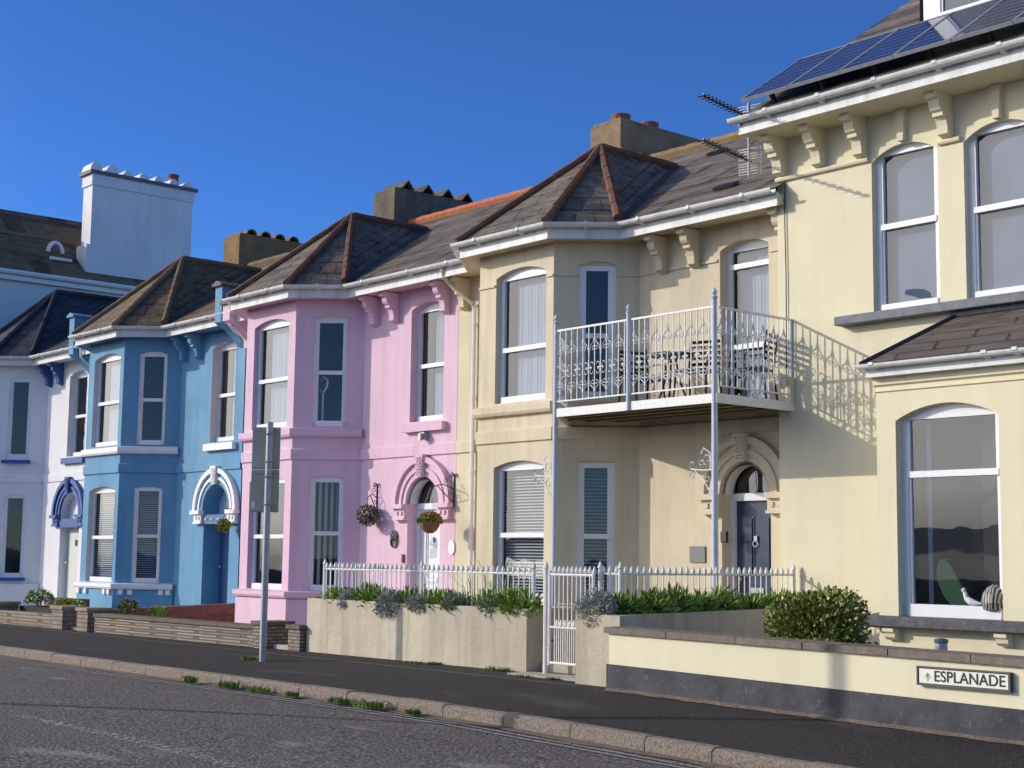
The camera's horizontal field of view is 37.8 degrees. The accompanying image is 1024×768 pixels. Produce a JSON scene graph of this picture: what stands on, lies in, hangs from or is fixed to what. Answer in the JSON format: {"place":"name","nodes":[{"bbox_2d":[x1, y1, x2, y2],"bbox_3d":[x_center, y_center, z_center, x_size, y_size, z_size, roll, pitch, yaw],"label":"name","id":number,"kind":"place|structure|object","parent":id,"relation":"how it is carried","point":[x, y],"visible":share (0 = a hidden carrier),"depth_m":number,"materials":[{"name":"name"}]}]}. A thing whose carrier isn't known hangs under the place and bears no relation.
{"place":"outdoors","nodes":[
{"label":"outdoors","id":0,"kind":"place"},
{"bbox_2d":[8,625,570,684],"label":"garden ground","id":1,"kind":"structure","parent":0,"point":[312,657],"depth_m":19.58,"materials":[{"name":"green plant"}]},
{"bbox_2d":[0,289,120,605],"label":"white house","id":2,"kind":"structure","parent":1,"relation":"on","point":[44,377],"depth_m":36.67,"materials":[{"name":"paint"}]},
{"bbox_2d":[0,494,25,576],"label":"window","id":3,"kind":"structure","parent":2,"relation":"in","point":[5,517],"depth_m":36.65,"materials":[{"name":"white plastic"}]},
{"bbox_2d":[5,498,22,572],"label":"window","id":4,"kind":"structure","parent":2,"relation":"in","point":[15,505],"depth_m":36.95,"materials":[{"name":"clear glass"}]},
{"bbox_2d":[6,378,31,457],"bbox_3d":[-12.164,0.838,36.989,0.550,2.000,0.085,1,-7,2],"label":"window","id":5,"kind":"structure","parent":2,"relation":"in","point":[12,382],"depth_m":36.98,"materials":[{"name":"white plastic"}]},
{"bbox_2d":[11,382,28,453],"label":"window","id":6,"kind":"structure","parent":2,"relation":"in","point":[21,389],"depth_m":37.29,"materials":[{"name":"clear glass"}]},
{"bbox_2d":[65,528,78,597],"bbox_3d":[-10.341,4.318,35.421,0.135,1.830,1.040,6,-9,-40],"label":"door","id":7,"kind":"structure","parent":2,"relation":"in","point":[73,533],"depth_m":35.55,"materials":[{"name":"white wood"}]},
{"bbox_2d":[72,371,87,455],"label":"window","id":8,"kind":"structure","parent":2,"relation":"in","point":[81,383],"depth_m":36.40,"materials":[{"name":"white plastic"}]},
{"bbox_2d":[0,162,197,328],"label":"white building","id":9,"kind":"structure","parent":1,"relation":"on","point":[128,233],"depth_m":43.90,"materials":[{"name":"paint"}]},
{"bbox_2d":[116,597,139,614],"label":"leafy plant","id":10,"kind":"object","parent":1,"relation":"on","point":[133,603],"visible":0.94,"depth_m":25.66,"materials":[{"name":"green plant"}]},
{"bbox_2d":[111,603,234,621],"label":"party wall","id":11,"kind":"structure","parent":1,"relation":"on","point":[224,612],"depth_m":28.52,"materials":[{"name":"red brick"}]},
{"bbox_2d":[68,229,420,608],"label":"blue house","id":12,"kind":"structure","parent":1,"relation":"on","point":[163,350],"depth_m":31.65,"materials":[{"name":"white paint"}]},
{"bbox_2d":[93,493,114,576],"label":"window","id":13,"kind":"structure","parent":12,"relation":"in","point":[98,495],"depth_m":32.82,"materials":[{"name":"white paint"}]},
{"bbox_2d":[99,356,118,442],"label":"window","id":14,"kind":"structure","parent":12,"relation":"in","point":[104,364],"depth_m":33.18,"materials":[{"name":"white paint"}]},
{"bbox_2d":[89,487,158,581],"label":"window","id":15,"kind":"structure","parent":12,"relation":"in","point":[104,490],"depth_m":32.13,"materials":[{"name":"white plastic"}]},
{"bbox_2d":[95,353,164,446],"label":"window","id":16,"kind":"structure","parent":12,"relation":"in","point":[154,366],"depth_m":32.42,"materials":[{"name":"white plastic"}]},
{"bbox_2d":[131,487,162,582],"bbox_3d":[-7.683,3.179,31.595,0.600,2.015,0.170,1,-7,2],"label":"window","id":17,"kind":"structure","parent":12,"relation":"in","point":[134,579],"depth_m":31.60,"materials":[{"name":"white paint"}]},
{"bbox_2d":[137,352,167,444],"bbox_3d":[-7.647,0.301,31.888,0.600,2.000,0.085,1,-7,2],"label":"window","id":18,"kind":"structure","parent":12,"relation":"in","point":[149,354],"depth_m":31.86,"materials":[{"name":"white paint"}]},
{"bbox_2d":[216,508,231,533],"bbox_3d":[-5.683,2.708,29.533,0.326,0.510,0.351,0,-7,8],"label":"hanging basket","id":19,"kind":"object","parent":12,"relation":"hanging from","point":[220,527],"visible":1,"depth_m":29.45,"materials":[{"name":"green plant"}]},
{"bbox_2d":[218,525,229,603],"bbox_3d":[-5.689,3.778,30.363,0.135,1.850,1.040,6,-9,-40],"label":"door","id":20,"kind":"structure","parent":12,"relation":"in","point":[224,540],"depth_m":30.59,"materials":[{"name":"blue wood"}]},
{"bbox_2d":[216,342,236,441],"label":"window","id":21,"kind":"structure","parent":12,"relation":"in","point":[228,353],"depth_m":30.96,"materials":[{"name":"white plastic"}]},
{"bbox_2d":[219,180,532,623],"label":"pink house","id":22,"kind":"structure","parent":1,"relation":"on","point":[359,312],"depth_m":26.59,"materials":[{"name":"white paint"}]},
{"bbox_2d":[261,323,279,423],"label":"window","id":23,"kind":"structure","parent":22,"relation":"in","point":[265,332],"depth_m":28.10,"materials":[{"name":"white plastic"}]},
{"bbox_2d":[256,483,284,583],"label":"window","id":24,"kind":"structure","parent":22,"relation":"in","point":[277,518],"depth_m":27.70,"materials":[{"name":"clear glass"}]},
{"bbox_2d":[251,478,340,589],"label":"window","id":25,"kind":"structure","parent":22,"relation":"in","point":[255,585],"depth_m":26.99,"materials":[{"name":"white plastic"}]},
{"bbox_2d":[256,319,343,426],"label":"window","id":26,"kind":"structure","parent":22,"relation":"in","point":[331,335],"depth_m":27.46,"materials":[{"name":"white plastic"}]},
{"bbox_2d":[308,476,343,590],"bbox_3d":[-3.286,2.646,26.545,0.600,2.015,0.205,1,-7,2],"label":"window","id":27,"kind":"structure","parent":22,"relation":"in","point":[338,534],"depth_m":26.56,"materials":[{"name":"white plastic"}]},
{"bbox_2d":[312,316,347,425],"bbox_3d":[-3.251,-0.234,26.821,0.600,2.000,0.085,1,-7,2],"label":"window","id":28,"kind":"structure","parent":22,"relation":"in","point":[325,319],"depth_m":26.80,"materials":[{"name":"white plastic"}]},
{"bbox_2d":[356,482,379,526],"bbox_3d":[-2.502,2.095,25.963,0.411,0.789,0.417,6,-9,-40],"label":"hanging basket","id":29,"kind":"object","parent":22,"relation":"attached to","point":[367,509],"visible":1,"depth_m":25.87,"materials":[{"name":"black paint"}]},
{"bbox_2d":[420,509,439,590],"bbox_3d":[-1.319,3.124,25.100,0.097,2.040,0.760,6,-9,-40],"label":"door","id":30,"kind":"structure","parent":22,"relation":"in","point":[429,542],"depth_m":25.19,"materials":[{"name":"white wood"}]},
{"bbox_2d":[416,302,444,421],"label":"window","id":31,"kind":"structure","parent":22,"relation":"in","point":[431,322],"depth_m":25.76,"materials":[{"name":"white plastic"}]},
{"bbox_2d":[306,598,595,671],"bbox_3d":[-0.892,3.350,19.590,1.300,0.965,4.540,6,-9,-40],"label":"raised bed","id":32,"kind":"object","parent":1,"relation":"on","point":[469,636],"visible":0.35,"depth_m":18.77,"materials":[{"name":"concrete"}]},
{"bbox_2d":[335,586,358,609],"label":"lavender","id":33,"kind":"object","parent":32,"relation":"on","point":[344,594],"visible":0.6,"depth_m":20.33,"materials":[{"name":"grey plant"}]},
{"bbox_2d":[357,583,398,606],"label":"strap leaf plant","id":34,"kind":"object","parent":32,"relation":"on","point":[371,592],"visible":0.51,"depth_m":20.03,"materials":[{"name":"green plant"}]},
{"bbox_2d":[372,588,404,619],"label":"lavender","id":35,"kind":"object","parent":32,"relation":"on","point":[384,597],"visible":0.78,"depth_m":19.52,"materials":[{"name":"grey plant"}]},
{"bbox_2d":[403,591,432,613],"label":"lavender","id":36,"kind":"object","parent":32,"relation":"on","point":[414,600],"visible":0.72,"depth_m":19.11,"materials":[{"name":"grey plant"}]},
{"bbox_2d":[322,559,535,607],"bbox_3d":[-0.805,2.696,19.628,1.132,0.755,4.384,6,-9,-40],"label":"spear railing","id":37,"kind":"object","parent":32,"relation":"on","point":[421,570],"visible":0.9,"depth_m":19.29,"materials":[{"name":"white metal"}]},
{"bbox_2d":[428,587,473,609],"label":"strap leaf plant","id":38,"kind":"object","parent":32,"relation":"on","point":[441,595],"visible":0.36,"depth_m":18.86,"materials":[{"name":"green plant"}]},
{"bbox_2d":[438,591,474,610],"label":"lavender","id":39,"kind":"object","parent":32,"relation":"on","point":[450,601],"visible":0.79,"depth_m":18.63,"materials":[{"name":"grey plant"}]},
{"bbox_2d":[486,584,519,613],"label":"strap leaf plant","id":40,"kind":"object","parent":32,"relation":"on","point":[500,595],"visible":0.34,"depth_m":18.01,"materials":[{"name":"green plant"}]},
{"bbox_2d":[497,594,526,616],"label":"strap leaf plant","id":41,"kind":"object","parent":32,"relation":"on","point":[505,607],"visible":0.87,"depth_m":17.81,"materials":[{"name":"green plant"}]},
{"bbox_2d":[498,582,551,615],"bbox_3d":[0.119,2.652,17.932,0.587,0.580,0.752,6,-9,-40],"label":"strap leaf plant","id":42,"kind":"object","parent":32,"relation":"on","point":[512,593],"visible":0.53,"depth_m":17.86,"materials":[{"name":"green plant"}]},
{"bbox_2d":[510,591,542,620],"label":"strap leaf plant","id":43,"kind":"object","parent":32,"relation":"on","point":[531,603],"visible":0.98,"depth_m":17.62,"materials":[{"name":"green plant"}]},
{"bbox_2d":[575,608,826,686],"bbox_3d":[2.258,3.089,17.240,3.706,1.020,0.690,7,-9,-42],"label":"raised bed","id":44,"kind":"object","parent":1,"relation":"on","point":[592,651],"visible":0.33,"depth_m":16.21,"materials":[{"name":"concrete"}]},
{"bbox_2d":[571,586,619,627],"bbox_3d":[0.900,2.438,16.246,0.442,0.497,0.644,6,-9,-40],"label":"lavender","id":45,"kind":"object","parent":44,"relation":"on","point":[588,602],"visible":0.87,"depth_m":16.17,"materials":[{"name":"grey plant"}]},
{"bbox_2d":[596,588,651,614],"bbox_3d":[1.223,2.439,16.409,0.617,0.440,0.619,-2,-7,20],"label":"strap leaf plant","id":46,"kind":"object","parent":44,"relation":"on","point":[626,605],"visible":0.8,"depth_m":16.29,"materials":[{"name":"green plant"}]},
{"bbox_2d":[624,585,684,613],"bbox_3d":[1.560,2.470,16.601,0.659,0.508,0.644,-3,-8,29],"label":"strap leaf plant","id":47,"kind":"object","parent":44,"relation":"on","point":[659,601],"visible":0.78,"depth_m":16.52,"materials":[{"name":"green plant"}]},
{"bbox_2d":[656,581,704,612],"bbox_3d":[1.886,2.506,16.876,0.657,0.589,0.680,6,-9,-40],"label":"strap leaf plant","id":48,"kind":"object","parent":44,"relation":"on","point":[686,603],"visible":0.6,"depth_m":16.80,"materials":[{"name":"green plant"}]},
{"bbox_2d":[597,561,795,613],"bbox_3d":[2.251,2.471,17.708,3.154,0.715,0.344,6,-9,-40],"label":"spear railing","id":49,"kind":"object","parent":44,"relation":"on","point":[602,571],"visible":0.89,"depth_m":17.43,"materials":[{"name":"white metal"}]},
{"bbox_2d":[679,587,724,610],"bbox_3d":[2.143,2.533,17.170,0.657,0.446,0.638,2,-7,-7],"label":"strap leaf plant","id":50,"kind":"object","parent":44,"relation":"on","point":[710,604],"visible":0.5,"depth_m":17.05,"materials":[{"name":"green plant"}]},
{"bbox_2d":[708,583,749,609],"bbox_3d":[2.449,2.572,17.448,0.636,0.548,0.657,1,-7,-3],"label":"strap leaf plant","id":51,"kind":"object","parent":44,"relation":"on","point":[728,602],"visible":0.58,"depth_m":17.34,"materials":[{"name":"green plant"}]},
{"bbox_2d":[733,591,771,609],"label":"strap leaf plant","id":52,"kind":"object","parent":44,"relation":"on","point":[755,601],"visible":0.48,"depth_m":17.66,"materials":[{"name":"green plant"}]},
{"bbox_2d":[0,657,708,767],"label":"road","id":53,"kind":"structure","parent":0,"point":[249,730],"depth_m":12.52,"materials":[{"name":"grey asphalt"}]},
{"bbox_2d":[21,715,248,766],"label":"road line","id":54,"kind":"object","parent":53,"relation":"on","point":[139,742],"visible":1,"depth_m":11.64,"materials":[{"name":"beige paint"}]},
{"bbox_2d":[1,659,684,767],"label":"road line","id":55,"kind":"object","parent":53,"relation":"on","point":[405,718],"visible":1,"depth_m":13.76,"materials":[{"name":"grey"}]},
{"bbox_2d":[4,658,702,767],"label":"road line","id":56,"kind":"object","parent":53,"relation":"on","point":[407,716],"visible":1,"depth_m":14.13,"materials":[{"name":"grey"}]},
{"bbox_2d":[0,655,738,767],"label":"gutter grit","id":57,"kind":"object","parent":53,"relation":"on","point":[595,744],"visible":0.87,"depth_m":14.05,"materials":[{"name":"grey gravel"}]},
{"bbox_2d":[351,697,389,709],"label":"weed","id":58,"kind":"object","parent":53,"relation":"on","point":[371,704],"visible":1,"depth_m":15.13,"materials":[{"name":"green plant"}]},
{"bbox_2d":[0,0,909,261],"label":"sky","id":59,"kind":"structure","parent":0,"point":[288,118],"materials":[{"name":"blue"}]},
{"bbox_2d":[0,623,1023,767],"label":"pavement","id":60,"kind":"structure","parent":0,"point":[806,738],"depth_m":14.76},
{"bbox_2d":[0,601,20,610],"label":"gate pillar","id":61,"kind":"structure","parent":60,"relation":"on","point":[9,605],"depth_m":28.45,"materials":[{"name":"stone"}]},
{"bbox_2d":[0,610,51,627],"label":"garden wall","id":62,"kind":"structure","parent":60,"relation":"on","point":[28,618],"depth_m":27.40,"materials":[{"name":"stone"}]},
{"bbox_2d":[19,605,51,612],"bbox_3d":[-8.520,4.332,27.875,0.450,0.340,2.200,6,-9,-40],"label":"trough","id":63,"kind":"object","parent":60,"relation":"on","point":[39,608],"depth_m":28.10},
{"bbox_2d":[23,589,54,605],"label":"flowering plant","id":64,"kind":"object","parent":63,"relation":"in","point":[35,596],"visible":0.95,"depth_m":28.20,"materials":[{"name":"green plant"}]},
{"bbox_2d":[50,605,87,629],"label":"gate pillar","id":65,"kind":"structure","parent":60,"relation":"on","point":[63,617],"depth_m":26.31,"materials":[{"name":"stone"}]},
{"bbox_2d":[75,607,112,631],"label":"gate pillar","id":66,"kind":"structure","parent":60,"relation":"on","point":[85,619],"depth_m":25.60,"materials":[{"name":"stone"}]},
{"bbox_2d":[93,613,252,646],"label":"garden wall","id":67,"kind":"structure","parent":60,"relation":"on","point":[219,632],"depth_m":23.38,"materials":[{"name":"grey brick"}]},
{"bbox_2d":[250,422,280,661],"bbox_3d":[-3.289,2.151,19.717,0.370,3.315,0.143,1,-7,-1],"label":"sign post","id":68,"kind":"object","parent":60,"relation":"on","point":[265,482],"visible":0.97,"depth_m":19.84,"materials":[{"name":"metal"}]},
{"bbox_2d":[251,620,294,648],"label":"gate pillar","id":69,"kind":"structure","parent":60,"relation":"on","point":[277,631],"depth_m":21.56,"materials":[{"name":"grey brick"}]},
{"bbox_2d":[286,624,306,651],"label":"gate pillar","id":70,"kind":"structure","parent":60,"relation":"on","point":[297,633],"depth_m":20.89,"materials":[{"name":"grey brick"}]},
{"bbox_2d":[507,662,574,680],"bbox_3d":[1.032,3.435,17.369,1.750,0.330,1.295,6,-9,-40],"label":"entrance step","id":71,"kind":"object","parent":60,"relation":"on","point":[566,669],"visible":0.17,"depth_m":17.24,"materials":[{"name":"concrete"}]},
{"bbox_2d":[543,562,548,673],"bbox_3d":[0.390,2.724,17.341,0.063,1.320,0.063,-3,-7,27],"label":"gate post","id":72,"kind":"object","parent":71,"relation":"on","point":[545,625],"visible":0.88,"depth_m":17.32,"materials":[{"name":"white metal"}]},
{"bbox_2d":[547,566,595,665],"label":"garden gate","id":73,"kind":"structure","parent":72,"relation":"attached to","point":[559,624],"depth_m":17.07,"materials":[{"name":"white metal"}]},
{"bbox_2d":[603,626,1023,744],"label":"garden wall","id":74,"kind":"structure","parent":60,"relation":"on","point":[870,685],"depth_m":13.53,"materials":[{"name":"paint"}]},
{"bbox_2d":[916,666,1012,692],"bbox_3d":[3.741,2.442,12.403,0.042,0.160,0.880,6,-9,-40],"label":"street name plate","id":75,"kind":"object","parent":74,"relation":"attached to","point":[987,680],"visible":1,"depth_m":12.37,"materials":[{"name":"white paint"}]},
{"bbox_2d":[761,585,878,644],"bbox_3d":[3.107,2.558,15.068,1.105,1.092,1.273,6,-9,-40],"label":"evergreen bush","id":76,"kind":"object","parent":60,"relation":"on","point":[815,613],"visible":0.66,"depth_m":14.82,"materials":[{"name":"green plant"}]},
{"label":"ground","id":77,"kind":"structure","parent":0,"visible":0},
{"bbox_2d":[0,645,855,767],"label":"kerb","id":78,"kind":"structure","parent":77,"relation":"on","point":[710,753],"depth_m":13.95,"materials":[{"name":"stone"}]},
{"bbox_2d":[431,113,794,607],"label":"cream house","id":79,"kind":"structure","parent":77,"relation":"on","point":[624,233],"depth_m":21.38,"materials":[{"name":"beige paint"}]},
{"bbox_2d":[416,472,457,532],"bbox_3d":[-1.217,1.916,24.233,0.726,1.002,0.447,6,-9,-40],"label":"hanging basket","id":80,"kind":"object","parent":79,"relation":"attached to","point":[433,522],"visible":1,"depth_m":24.03,"materials":[{"name":"black paint"}]},
{"bbox_2d":[506,280,517,396],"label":"curtain","id":81,"kind":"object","parent":79,"relation":"in","point":[517,280],"depth_m":22.93,"materials":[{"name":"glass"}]},
{"bbox_2d":[503,470,543,592],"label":"window blind","id":82,"kind":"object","parent":79,"relation":"in","point":[505,494],"depth_m":22.59,"materials":[{"name":"white plastic"}]},
{"bbox_2d":[576,460,614,601],"bbox_3d":[1.191,2.098,21.355,0.540,2.015,0.170,1,-7,2],"label":"window","id":83,"kind":"structure","parent":79,"relation":"in","point":[590,464],"depth_m":21.36,"materials":[{"name":"white plastic"}]},
{"bbox_2d":[578,262,615,398],"bbox_3d":[1.227,-0.780,21.648,0.540,2.000,0.085,1,-7,2],"label":"window","id":84,"kind":"structure","parent":79,"relation":"in","point":[591,266],"depth_m":21.65,"materials":[{"name":"white plastic"}]},
{"bbox_2d":[617,347,665,402],"bbox_3d":[1.771,-0.063,20.485,0.528,0.924,0.574,4,-7,-25],"label":"garden chair","id":85,"kind":"object","parent":79,"relation":"on","point":[635,369],"visible":0.45,"depth_m":20.62,"materials":[{"name":"black paint"}]},
{"bbox_2d":[648,351,694,398],"bbox_3d":[2.124,-0.030,19.907,0.640,0.740,0.640,6,-9,-40],"label":"garden table","id":86,"kind":"object","parent":79,"relation":"on","point":[676,359],"visible":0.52,"depth_m":19.87,"materials":[{"name":"black paint"}]},
{"bbox_2d":[672,336,722,396],"bbox_3d":[2.411,-0.184,19.381,0.528,0.924,0.574,-3,-8,32],"label":"garden chair","id":87,"kind":"object","parent":79,"relation":"on","point":[705,352],"visible":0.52,"depth_m":19.50,"materials":[{"name":"black paint"}]},
{"bbox_2d":[689,546,705,562],"bbox_3d":[2.523,2.317,20.350,0.018,0.220,0.280,6,-9,-40],"label":"name plaque","id":88,"kind":"object","parent":79,"relation":"attached to","point":[697,554],"visible":1,"depth_m":20.34,"materials":[{"name":"grey stone"}]},
{"bbox_2d":[727,240,769,398],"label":"window","id":89,"kind":"structure","parent":79,"relation":"in","point":[748,261],"depth_m":20.40,"materials":[{"name":"white plastic"}]},
{"bbox_2d":[728,329,777,399],"bbox_3d":[3.098,-0.198,19.185,0.574,0.924,0.528,-3,-8,28],"label":"garden chair","id":90,"kind":"object","parent":79,"relation":"on","point":[765,358],"visible":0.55,"depth_m":19.07,"materials":[{"name":"black paint"}]},
{"bbox_2d":[737,500,770,597],"bbox_3d":[3.239,2.566,19.817,0.135,2.040,0.700,6,-9,-40],"label":"door","id":91,"kind":"structure","parent":79,"relation":"in","point":[753,524],"depth_m":19.91,"materials":[{"name":"blue paint"}]},
{"bbox_2d":[726,0,1023,655],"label":"yellow house","id":92,"kind":"structure","parent":77,"relation":"on","point":[900,216],"depth_m":17.48,"materials":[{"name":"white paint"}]},
{"bbox_2d":[747,102,763,176],"bbox_3d":[3.255,-3.211,19.573,0.354,1.000,0.038,-2,-7,24],"label":"aerial mast","id":93,"kind":"object","parent":92,"relation":"attached to","point":[749,148],"visible":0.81,"depth_m":19.60,"materials":[{"name":"metal"}]},
{"bbox_2d":[698,93,759,133],"bbox_3d":[2.773,-3.563,19.282,0.340,0.360,1.250,-4,-8,37],"label":"tv aerial","id":94,"kind":"object","parent":93,"relation":"attached to","point":[740,112],"visible":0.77,"depth_m":19.25,"materials":[{"name":"black paint"}]},
{"bbox_2d":[698,138,761,176],"bbox_3d":[2.765,-2.987,19.215,0.340,0.360,1.250,-4,-8,37],"label":"tv aerial","id":95,"kind":"object","parent":93,"relation":"attached to","point":[739,157],"visible":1,"depth_m":19.58,"materials":[{"name":"black paint"}]},
{"bbox_2d":[740,44,847,102],"bbox_3d":[3.682,-4.015,19.445,1.296,0.943,0.765,6,-9,-40],"label":"solar panel","id":96,"kind":"object","parent":92,"relation":"on","point":[786,77],"visible":0.82,"depth_m":19.37,"materials":[{"name":"glass"}]},
{"bbox_2d":[788,28,898,88],"bbox_3d":[4.188,-4.077,18.861,1.296,0.943,0.765,6,-9,-40],"label":"solar panel","id":97,"kind":"object","parent":92,"relation":"on","point":[834,64],"visible":0.91,"depth_m":18.79,"materials":[{"name":"glass"}]},
{"bbox_2d":[839,12,951,74],"bbox_3d":[4.694,-4.139,18.277,1.296,0.943,0.765,6,-9,-40],"label":"solar panel","id":98,"kind":"object","parent":92,"relation":"on","point":[887,48],"visible":0.88,"depth_m":18.20,"materials":[{"name":"glass"}]},
{"bbox_2d":[875,143,939,310],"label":"window","id":99,"kind":"structure","parent":92,"relation":"in","point":[907,214],"depth_m":18.10,"materials":[{"name":"white plastic"}]},
{"bbox_2d":[893,0,1000,58],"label":"solar panel","id":100,"kind":"object","parent":92,"relation":"on","point":[945,30],"visible":0.91,"depth_m":17.60,"materials":[{"name":"glass"}]},
{"bbox_2d":[901,403,1002,619],"bbox_3d":[4.716,1.346,15.967,0.085,2.290,1.260,6,-9,-40],"label":"window","id":101,"kind":"structure","parent":92,"relation":"in","point":[951,410],"depth_m":16.18,"materials":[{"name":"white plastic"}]},
{"bbox_2d":[919,0,989,21],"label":"window","id":102,"kind":"structure","parent":92,"relation":"in","point":[941,7],"depth_m":18.94,"materials":[{"name":"white plastic"}]},
{"bbox_2d":[936,559,981,605],"bbox_3d":[5.076,2.325,16.023,0.560,0.886,0.870,6,-9,-40],"label":"armchair","id":103,"kind":"object","parent":92,"relation":"in","point":[953,578],"visible":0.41,"depth_m":16.06,"materials":[{"name":"green fabric"}]},
{"bbox_2d":[951,0,1023,41],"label":"solar panel","id":104,"kind":"object","parent":92,"relation":"on","point":[1002,13],"visible":1,"depth_m":16.90,"materials":[{"name":"glass"}]},
{"bbox_2d":[981,415,999,589],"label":"curtain","id":105,"kind":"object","parent":92,"relation":"in","point":[989,487],"depth_m":16.07,"materials":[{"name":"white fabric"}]},
{"bbox_2d":[981,584,1002,611],"bbox_3d":[5.022,2.226,15.543,0.292,0.290,0.300,6,-9,-40],"label":"seashell","id":106,"kind":"object","parent":92,"relation":"in","point":[992,599],"visible":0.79,"depth_m":15.45,"materials":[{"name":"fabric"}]},
{"bbox_2d":[967,120,1023,297],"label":"window","id":107,"kind":"structure","parent":92,"relation":"in","point":[995,157],"depth_m":17.19,"materials":[{"name":"white plastic"}]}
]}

